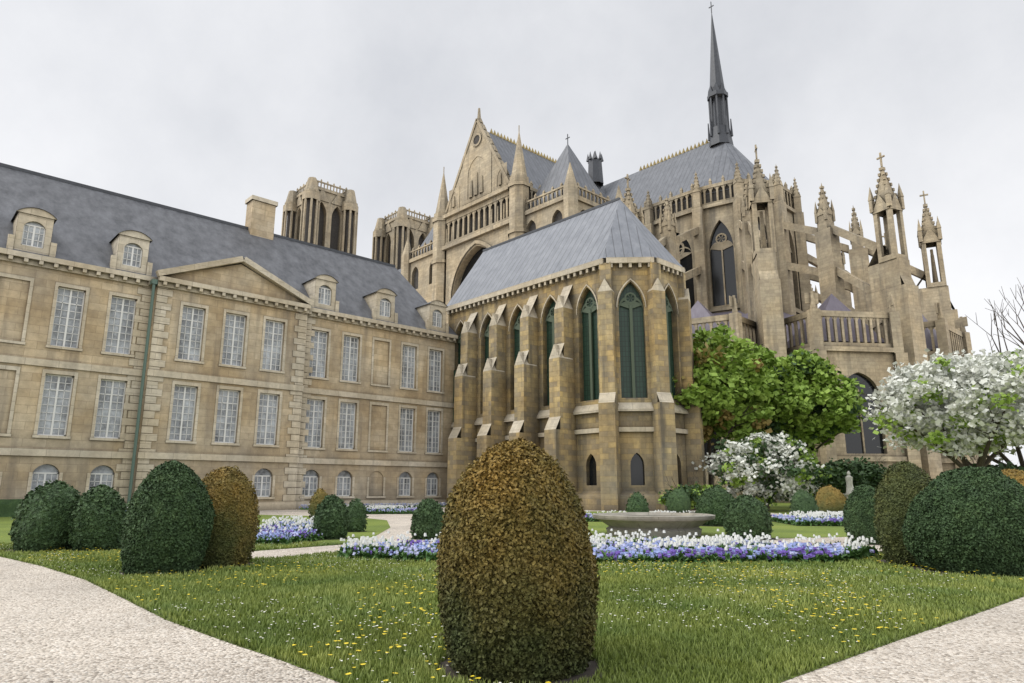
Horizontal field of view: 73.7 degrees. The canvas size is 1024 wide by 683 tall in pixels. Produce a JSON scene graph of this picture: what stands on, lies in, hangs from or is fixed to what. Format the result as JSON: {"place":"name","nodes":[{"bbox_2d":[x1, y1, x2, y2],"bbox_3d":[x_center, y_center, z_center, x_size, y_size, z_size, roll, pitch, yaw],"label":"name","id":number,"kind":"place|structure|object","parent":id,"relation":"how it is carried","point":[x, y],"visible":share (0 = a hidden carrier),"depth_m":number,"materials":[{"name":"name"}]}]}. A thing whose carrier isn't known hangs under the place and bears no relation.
{"place":"outdoors","nodes":[
{"label":"outdoors","id":0,"kind":"place"},
{"bbox_2d":[0,507,1023,682],"bbox_3d":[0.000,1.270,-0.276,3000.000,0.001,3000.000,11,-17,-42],"label":"gravel ground","id":1,"kind":"structure","parent":0,"point":[57,627],"depth_m":5.76,"materials":[{"name":"beige gravel"}]},
{"bbox_2d":[0,499,25,516],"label":"hedge","id":2,"kind":"object","parent":1,"relation":"on","point":[8,507],"visible":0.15,"depth_m":33.50,"materials":[{"name":"green plant"}]},
{"bbox_2d":[0,163,457,509],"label":"palace building","id":3,"kind":"structure","parent":1,"relation":"on","point":[140,339],"depth_m":44.95,"materials":[{"name":"stone"}]},
{"bbox_2d":[299,502,446,509],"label":"flower bed","id":4,"kind":"object","parent":1,"relation":"on","point":[306,507],"visible":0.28,"depth_m":50.52,"materials":[{"name":"multicoloured plant"}]},
{"bbox_2d":[0,502,1023,682],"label":"lawns","id":5,"kind":"structure","parent":1,"relation":"on","point":[379,526],"depth_m":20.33,"materials":[{"name":"green plant"}]},
{"bbox_2d":[126,504,880,563],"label":"flower beds","id":6,"kind":"object","parent":5,"relation":"on","point":[720,548],"visible":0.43,"depth_m":13.24,"materials":[{"name":"white plant"}]},
{"bbox_2d":[5,525,1019,682],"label":"topiary soil rings","id":7,"kind":"object","parent":5,"relation":"on","point":[591,668],"visible":0.09,"depth_m":5.05,"materials":[{"name":"brown soil"}]},
{"bbox_2d":[8,479,80,551],"bbox_3d":[-10.271,3.914,15.224,1.515,1.646,1.509,11,-17,-42],"label":"topiary","id":8,"kind":"object","parent":7,"relation":"on","point":[41,521],"visible":0.81,"depth_m":14.72,"materials":[{"name":"green plant"}]},
{"bbox_2d":[67,484,127,551],"bbox_3d":[-9.129,3.929,15.098,1.197,1.532,1.150,11,-17,-42],"label":"topiary","id":9,"kind":"object","parent":7,"relation":"on","point":[97,517],"visible":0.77,"depth_m":14.75,"materials":[{"name":"green plant"}]},
{"bbox_2d":[119,460,215,575],"bbox_3d":[-5.598,2.888,11.165,1.367,1.885,1.352,11,-17,-42],"label":"topiary","id":10,"kind":"object","parent":7,"relation":"on","point":[167,526],"visible":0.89,"depth_m":10.71,"materials":[{"name":"green plant"}]},
{"bbox_2d":[201,465,260,568],"bbox_3d":[-5.152,3.119,12.129,1.323,1.818,1.335,11,-17,-42],"label":"topiary","id":11,"kind":"object","parent":7,"relation":"on","point":[233,496],"visible":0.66,"depth_m":11.80,"materials":[{"name":"brown plant"}]},
{"bbox_2d":[307,488,327,520],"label":"topiary","id":12,"kind":"object","parent":7,"relation":"on","point":[318,496],"visible":0.39,"depth_m":28.94,"materials":[{"name":"yellow plant"}]},
{"bbox_2d":[312,494,350,538],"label":"topiary","id":13,"kind":"object","parent":7,"relation":"on","point":[331,518],"visible":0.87,"depth_m":18.47,"materials":[{"name":"green plant"}]},
{"bbox_2d":[347,498,368,531],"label":"topiary","id":14,"kind":"object","parent":7,"relation":"on","point":[357,508],"visible":0.85,"depth_m":21.70,"materials":[{"name":"green plant"}]},
{"bbox_2d":[410,498,444,539],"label":"topiary","id":15,"kind":"object","parent":7,"relation":"on","point":[427,518],"visible":0.81,"depth_m":18.45,"materials":[{"name":"green plant"}]},
{"bbox_2d":[434,437,600,682],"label":"topiary","id":16,"kind":"object","parent":7,"relation":"on","point":[518,585],"visible":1,"depth_m":4.83,"materials":[{"name":"brown plant"}]},
{"bbox_2d":[625,491,649,511],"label":"topiary","id":17,"kind":"object","parent":7,"relation":"on","point":[637,501],"visible":0.48,"depth_m":26.98,"materials":[{"name":"green plant"}]},
{"bbox_2d":[665,487,690,512],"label":"topiary","id":18,"kind":"object","parent":7,"relation":"on","point":[678,500],"visible":0.78,"depth_m":38.46,"materials":[{"name":"green plant"}]},
{"bbox_2d":[695,486,733,525],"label":"topiary","id":19,"kind":"object","parent":7,"relation":"on","point":[715,500],"visible":0.59,"depth_m":25.19,"materials":[{"name":"green plant"}]},
{"bbox_2d":[721,494,773,538],"bbox_3d":[6.487,4.859,18.799,1.359,1.286,1.416,11,-17,-42],"label":"topiary","id":20,"kind":"object","parent":7,"relation":"on","point":[743,513],"visible":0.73,"depth_m":18.36,"materials":[{"name":"green plant"}]},
{"bbox_2d":[789,489,819,514],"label":"topiary","id":21,"kind":"object","parent":7,"relation":"on","point":[804,501],"visible":0.56,"depth_m":28.87,"materials":[{"name":"green plant"}]},
{"bbox_2d":[815,484,846,514],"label":"topiary","id":22,"kind":"object","parent":7,"relation":"on","point":[831,498],"visible":0.53,"depth_m":31.64,"materials":[{"name":"yellow plant"}]},
{"bbox_2d":[842,484,880,543],"bbox_3d":[8.880,4.360,17.152,1.166,1.543,1.108,11,-17,-42],"label":"topiary","id":23,"kind":"object","parent":7,"relation":"on","point":[858,514],"visible":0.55,"depth_m":16.85,"materials":[{"name":"green plant"}]},
{"bbox_2d":[873,460,932,565],"bbox_3d":[7.307,3.156,12.531,1.382,1.934,1.236,11,-17,-42],"label":"topiary","id":24,"kind":"object","parent":7,"relation":"on","point":[901,485],"visible":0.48,"depth_m":12.31,"materials":[{"name":"green plant"}]},
{"bbox_2d":[901,466,1023,576],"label":"topiary","id":25,"kind":"object","parent":7,"relation":"on","point":[967,520],"visible":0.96,"depth_m":10.72,"materials":[{"name":"green plant"}]},
{"bbox_2d":[999,468,1023,485],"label":"topiary","id":26,"kind":"object","parent":7,"relation":"on","point":[1018,475],"visible":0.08,"depth_m":15.61,"materials":[{"name":"yellow plant"}]},
{"bbox_2d":[592,512,714,537],"bbox_3d":[4.200,5.440,20.308,3.600,0.600,3.600,11,-17,-42],"label":"stone basin","id":27,"kind":"object","parent":5,"relation":"on","point":[672,524],"visible":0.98,"depth_m":19.09,"materials":[{"name":"grey stone"}]},
{"bbox_2d":[691,425,832,510],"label":"white flowering shrub","id":28,"kind":"object","parent":5,"relation":"on","point":[765,471],"visible":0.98,"depth_m":41.81,"materials":[{"name":"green plant"}]},
{"bbox_2d":[728,343,868,467],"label":"tree","id":29,"kind":"object","parent":5,"relation":"on","point":[811,403],"visible":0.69,"depth_m":50.92,"materials":[{"name":"green plant"}]},
{"bbox_2d":[844,471,853,497],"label":"statue","id":30,"kind":"object","parent":5,"relation":"on","point":[849,483],"visible":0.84,"depth_m":48.78,"materials":[{"name":"stone"}]},
{"bbox_2d":[811,453,889,493],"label":"dark shrub","id":31,"kind":"object","parent":5,"relation":"on","point":[869,473],"visible":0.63,"depth_m":61.58,"materials":[{"name":"green plant"}]},
{"bbox_2d":[862,348,1023,467],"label":"blossoming tree","id":32,"kind":"object","parent":5,"relation":"on","point":[916,407],"visible":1,"depth_m":34.41,"materials":[{"name":"white plant"}]},
{"bbox_2d":[943,451,1023,472],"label":"dark shrub","id":33,"kind":"object","parent":5,"relation":"on","point":[1001,466],"depth_m":38.34,"materials":[{"name":"green plant"}]},
{"bbox_2d":[947,347,1023,468],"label":"blossoming tree","id":34,"kind":"object","parent":5,"relation":"on","point":[1005,355],"visible":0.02,"depth_m":41.77,"materials":[{"name":"white plant"}]},
{"bbox_2d":[968,278,1023,352],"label":"bare tree","id":35,"kind":"object","parent":5,"relation":"on","point":[1003,319],"visible":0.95,"depth_m":44.81,"materials":[{"name":"brown plant"}]},
{"bbox_2d":[446,197,705,510],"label":"chapel","id":36,"kind":"structure","parent":1,"relation":"on","point":[574,355],"depth_m":48.27,"materials":[{"name":"stone"}]},
{"bbox_2d":[281,2,990,502],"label":"cathedral","id":37,"kind":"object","parent":1,"relation":"on","point":[719,214],"visible":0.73,"depth_m":94.91,"materials":[{"name":"stone"}]},
{"bbox_2d":[658,461,701,509],"bbox_3d":[10.152,8.348,40.166,3.236,3.404,2.788,11,-17,-42],"label":"green shrub","id":38,"kind":"object","parent":1,"relation":"on","point":[694,495],"visible":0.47,"depth_m":39.69,"materials":[{"name":"green plant"}]},
{"bbox_2d":[685,454,726,508],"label":"green shrub","id":39,"kind":"object","parent":1,"relation":"on","point":[695,486],"visible":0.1,"depth_m":41.75,"materials":[{"name":"green plant"}]},
{"bbox_2d":[672,323,778,486],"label":"tree","id":40,"kind":"object","parent":1,"relation":"on","point":[730,411],"visible":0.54,"depth_m":48.19,"materials":[{"name":"green plant"}]},
{"bbox_2d":[0,0,1023,466],"label":"sky","id":41,"kind":"structure","parent":0,"point":[203,107],"materials":[{"name":"white"}]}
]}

